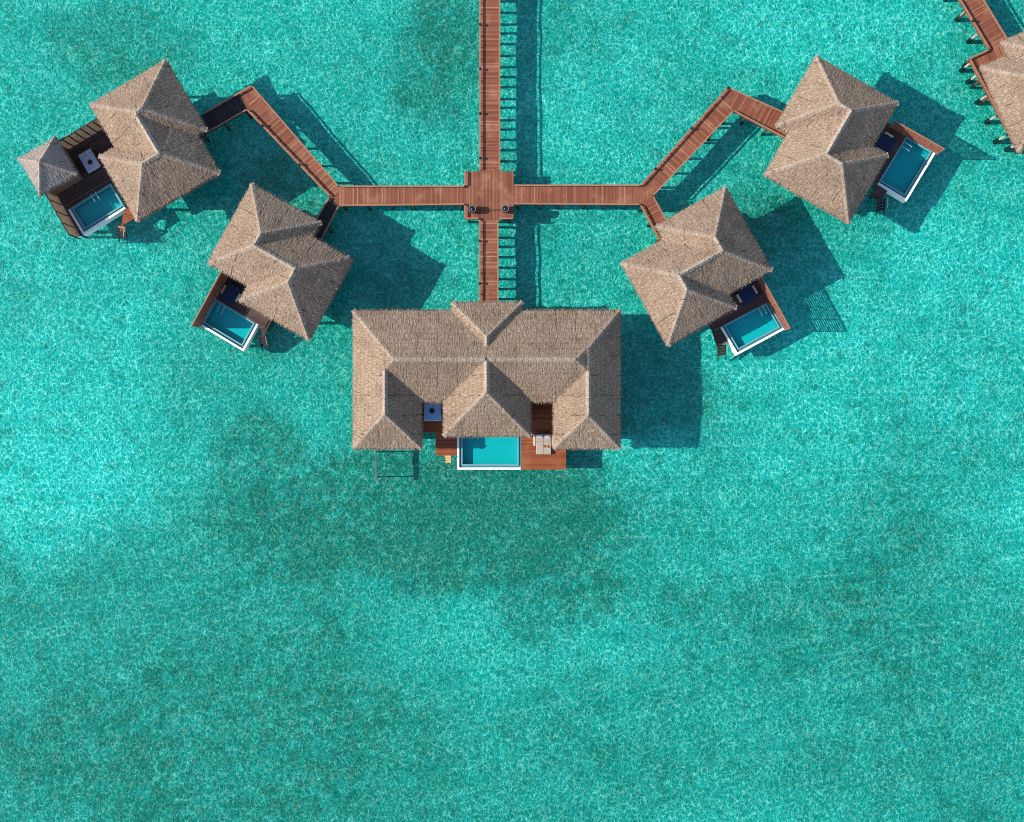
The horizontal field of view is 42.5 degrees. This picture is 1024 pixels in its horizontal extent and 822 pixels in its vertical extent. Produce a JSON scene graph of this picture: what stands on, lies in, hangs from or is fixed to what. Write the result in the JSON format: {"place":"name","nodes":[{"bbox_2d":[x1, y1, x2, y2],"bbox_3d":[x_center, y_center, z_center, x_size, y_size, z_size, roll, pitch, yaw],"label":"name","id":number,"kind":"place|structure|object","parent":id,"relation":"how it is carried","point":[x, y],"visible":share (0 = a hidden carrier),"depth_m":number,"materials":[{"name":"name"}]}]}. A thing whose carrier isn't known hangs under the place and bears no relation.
{"place":"outdoors","nodes":[
{"label":"outdoors","id":0,"kind":"place"},
{"bbox_2d":[0,0,1023,821],"bbox_3d":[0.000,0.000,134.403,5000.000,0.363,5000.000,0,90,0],"label":"seabed","id":1,"kind":"structure","parent":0,"point":[434,462],"depth_m":134.40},
{"bbox_2d":[55,127,116,238],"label":"sun deck","id":2,"kind":"structure","parent":1,"relation":"on","point":[98,179],"depth_m":131.55,"materials":[{"name":"brown wood"}]},
{"bbox_2d":[17,136,82,196],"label":"thatched pavilion","id":3,"kind":"structure","parent":2,"relation":"on","point":[49,166],"depth_m":127.42,"materials":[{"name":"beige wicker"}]},
{"bbox_2d":[45,193,79,238],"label":"timber fence","id":4,"kind":"object","parent":2,"relation":"on","point":[61,215],"visible":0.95,"depth_m":129.76,"materials":[{"name":"brown wood"}]},
{"bbox_2d":[60,118,101,149],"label":"timber fence","id":5,"kind":"object","parent":2,"relation":"on","point":[79,134],"visible":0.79,"depth_m":129.82,"materials":[{"name":"brown wood"}]},
{"bbox_2d":[78,148,100,172],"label":"daybed","id":6,"kind":"object","parent":2,"relation":"on","point":[86,155],"visible":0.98,"depth_m":131.13,"materials":[{"name":"fabric"}]},
{"bbox_2d":[68,183,126,235],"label":"plunge pool","id":7,"kind":"structure","parent":1,"relation":"on","point":[99,209],"depth_m":132.40,"materials":[{"name":"liquid"}]},
{"bbox_2d":[117,207,134,242],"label":"water steps","id":8,"kind":"structure","parent":1,"relation":"on","point":[128,216],"depth_m":131.63,"materials":[{"name":"wood"}]},
{"bbox_2d":[89,59,221,222],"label":"thatched villa","id":9,"kind":"object","parent":1,"relation":"on","point":[157,157],"visible":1,"depth_m":126.76,"materials":[{"name":"plant"}]},
{"bbox_2d":[201,299,259,351],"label":"plunge pool","id":10,"kind":"structure","parent":1,"relation":"on","point":[230,325],"depth_m":132.40,"materials":[{"name":"liquid"}]},
{"bbox_2d":[200,275,268,327],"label":"sun deck","id":11,"kind":"structure","parent":1,"relation":"on","point":[258,318],"depth_m":131.55,"materials":[{"name":"brown wood"}]},
{"bbox_2d":[191,272,226,327],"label":"timber fence","id":12,"kind":"object","parent":11,"relation":"on","point":[209,299],"visible":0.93,"depth_m":129.81,"materials":[{"name":"brown wood"}]},
{"bbox_2d":[220,282,241,304],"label":"daybed","id":13,"kind":"object","parent":11,"relation":"on","point":[231,294],"visible":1,"depth_m":131.13,"materials":[{"name":"blue fabric"}]},
{"bbox_2d":[258,319,271,351],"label":"water steps","id":14,"kind":"structure","parent":1,"relation":"on","point":[263,337],"depth_m":131.78,"materials":[{"name":"wood"}]},
{"bbox_2d":[200,85,338,205],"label":"boardwalk","id":15,"kind":"structure","parent":1,"relation":"on","point":[250,99],"depth_m":131.55,"materials":[{"name":"brown wood"}]},
{"bbox_2d":[207,182,354,340],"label":"thatched villa","id":16,"kind":"object","parent":1,"relation":"on","point":[281,261],"visible":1,"depth_m":126.70,"materials":[{"name":"plant"}]},
{"bbox_2d":[315,197,338,240],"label":"boardwalk","id":17,"kind":"structure","parent":1,"relation":"on","point":[328,211],"depth_m":131.55,"materials":[{"name":"wood"}]},
{"bbox_2d":[375,449,379,481],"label":"timber trestle","id":18,"kind":"object","parent":1,"relation":"on","point":[376,452],"visible":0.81,"depth_m":131.37,"materials":[{"name":"wood"}]},
{"bbox_2d":[339,185,463,210],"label":"boardwalk","id":19,"kind":"structure","parent":1,"relation":"on","point":[413,196],"depth_m":131.55,"materials":[{"name":"brown wood"}]},
{"bbox_2d":[422,402,456,455],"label":"sun deck","id":20,"kind":"structure","parent":1,"relation":"on","point":[447,446],"depth_m":131.55,"materials":[{"name":"brown wood"}]},
{"bbox_2d":[422,402,443,420],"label":"daybed","id":21,"kind":"object","parent":20,"relation":"on","point":[429,416],"visible":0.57,"depth_m":131.13,"materials":[{"name":"blue fabric"}]},
{"bbox_2d":[351,300,621,450],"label":"thatched villa","id":22,"kind":"object","parent":1,"relation":"on","point":[493,369],"visible":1,"depth_m":126.47,"materials":[{"name":"plant"}]},
{"bbox_2d":[478,220,498,301],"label":"boardwalk","id":23,"kind":"structure","parent":1,"relation":"on","point":[488,241],"depth_m":131.55,"materials":[{"name":"brown wood"}]},
{"bbox_2d":[464,171,513,222],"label":"boardwalk platform","id":24,"kind":"structure","parent":1,"relation":"on","point":[486,191],"depth_m":131.55,"materials":[{"name":"brown wood"}]},
{"bbox_2d":[469,205,476,213],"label":"clay urn","id":25,"kind":"object","parent":24,"relation":"on","point":[472,209],"visible":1,"depth_m":130.60,"materials":[{"name":"ceramic"}]},
{"bbox_2d":[502,205,509,212],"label":"clay urn","id":26,"kind":"object","parent":24,"relation":"on","point":[505,209],"visible":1,"depth_m":130.60,"materials":[{"name":"ceramic"}]},
{"bbox_2d":[457,436,520,469],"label":"plunge pool","id":27,"kind":"structure","parent":1,"relation":"on","point":[486,453],"depth_m":132.40,"materials":[{"name":"liquid"}]},
{"bbox_2d":[479,0,499,170],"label":"boardwalk","id":28,"kind":"structure","parent":1,"relation":"on","point":[489,85],"depth_m":131.55,"materials":[{"name":"brown wood"}]},
{"bbox_2d":[521,402,565,469],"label":"sun deck","id":29,"kind":"structure","parent":1,"relation":"on","point":[541,423],"depth_m":131.55,"materials":[{"name":"brown wood"}]},
{"bbox_2d":[533,434,552,453],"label":"double sunbed","id":30,"kind":"object","parent":29,"relation":"on","point":[543,439],"visible":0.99,"depth_m":131.17,"materials":[{"name":"white fabric"}]},
{"bbox_2d":[514,184,652,209],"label":"boardwalk","id":31,"kind":"structure","parent":1,"relation":"on","point":[603,195],"depth_m":131.55,"materials":[{"name":"brown wood"}]},
{"bbox_2d":[639,196,666,242],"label":"boardwalk","id":32,"kind":"structure","parent":1,"relation":"on","point":[652,211],"depth_m":131.55,"materials":[{"name":"brown wood"}]},
{"bbox_2d":[620,186,772,346],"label":"thatched villa","id":33,"kind":"object","parent":1,"relation":"on","point":[697,265],"visible":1,"depth_m":126.72,"materials":[{"name":"plant"}]},
{"bbox_2d":[640,86,786,195],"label":"boardwalk","id":34,"kind":"structure","parent":1,"relation":"on","point":[725,105],"depth_m":131.55,"materials":[{"name":"brown wood"}]},
{"bbox_2d":[712,328,727,356],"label":"water steps","id":35,"kind":"structure","parent":1,"relation":"on","point":[720,339],"depth_m":131.63,"materials":[{"name":"wood"}]},
{"bbox_2d":[708,279,783,330],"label":"sun deck","id":36,"kind":"structure","parent":1,"relation":"on","point":[743,309],"depth_m":131.55,"materials":[{"name":"brown wood"}]},
{"bbox_2d":[736,283,757,305],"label":"daybed","id":37,"kind":"object","parent":36,"relation":"on","point":[746,295],"visible":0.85,"depth_m":131.13,"materials":[{"name":"blue fabric"}]},
{"bbox_2d":[756,277,790,329],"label":"timber fence","id":38,"kind":"object","parent":36,"relation":"on","point":[773,303],"visible":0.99,"depth_m":130.10,"materials":[{"name":"brown wood"}]},
{"bbox_2d":[719,302,783,355],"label":"plunge pool","id":39,"kind":"structure","parent":1,"relation":"on","point":[750,329],"depth_m":132.40,"materials":[{"name":"liquid"}]},
{"bbox_2d":[763,55,898,223],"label":"thatched villa","id":40,"kind":"object","parent":1,"relation":"on","point":[829,157],"visible":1,"depth_m":126.71,"materials":[{"name":"plant"}]},
{"bbox_2d":[870,185,887,215],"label":"water steps","id":41,"kind":"structure","parent":1,"relation":"on","point":[878,193],"depth_m":131.63,"materials":[{"name":"wood"}]},
{"bbox_2d":[873,123,905,186],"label":"sun deck","id":42,"kind":"structure","parent":1,"relation":"on","point":[898,137],"depth_m":131.55,"materials":[{"name":"brown wood"}]},
{"bbox_2d":[874,132,896,153],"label":"daybed","id":43,"kind":"object","parent":42,"relation":"on","point":[886,142],"visible":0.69,"depth_m":131.13,"materials":[{"name":"blue fabric"}]},
{"bbox_2d":[888,121,944,154],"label":"timber fence","id":44,"kind":"object","parent":42,"relation":"on","point":[916,137],"visible":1,"depth_m":130.18,"materials":[{"name":"brown wood"}]},
{"bbox_2d":[877,137,934,202],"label":"plunge pool","id":45,"kind":"structure","parent":1,"relation":"on","point":[905,170],"depth_m":132.40,"materials":[{"name":"liquid"}]},
{"bbox_2d":[943,0,1016,153],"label":"boardwalk","id":46,"kind":"structure","parent":1,"relation":"on","point":[986,24],"depth_m":131.55,"materials":[{"name":"brown wood"}]},
{"bbox_2d":[954,11,1023,153],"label":"thatched villa","id":47,"kind":"object","parent":1,"relation":"on","point":[1003,77],"visible":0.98,"depth_m":127.42,"materials":[{"name":"plant"}]},
{"bbox_2d":[0,0,1023,821],"bbox_3d":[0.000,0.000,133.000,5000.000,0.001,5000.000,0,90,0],"label":"water","id":48,"kind":"structure","parent":0,"point":[544,280],"depth_m":133.00,"materials":[{"name":"teal liquid"}]},
{"bbox_2d":[444,456,451,466],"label":"water steps","id":49,"kind":"structure","parent":48,"relation":"in","point":[447,459],"depth_m":132.14,"materials":[{"name":"yellow wood"}]}
]}

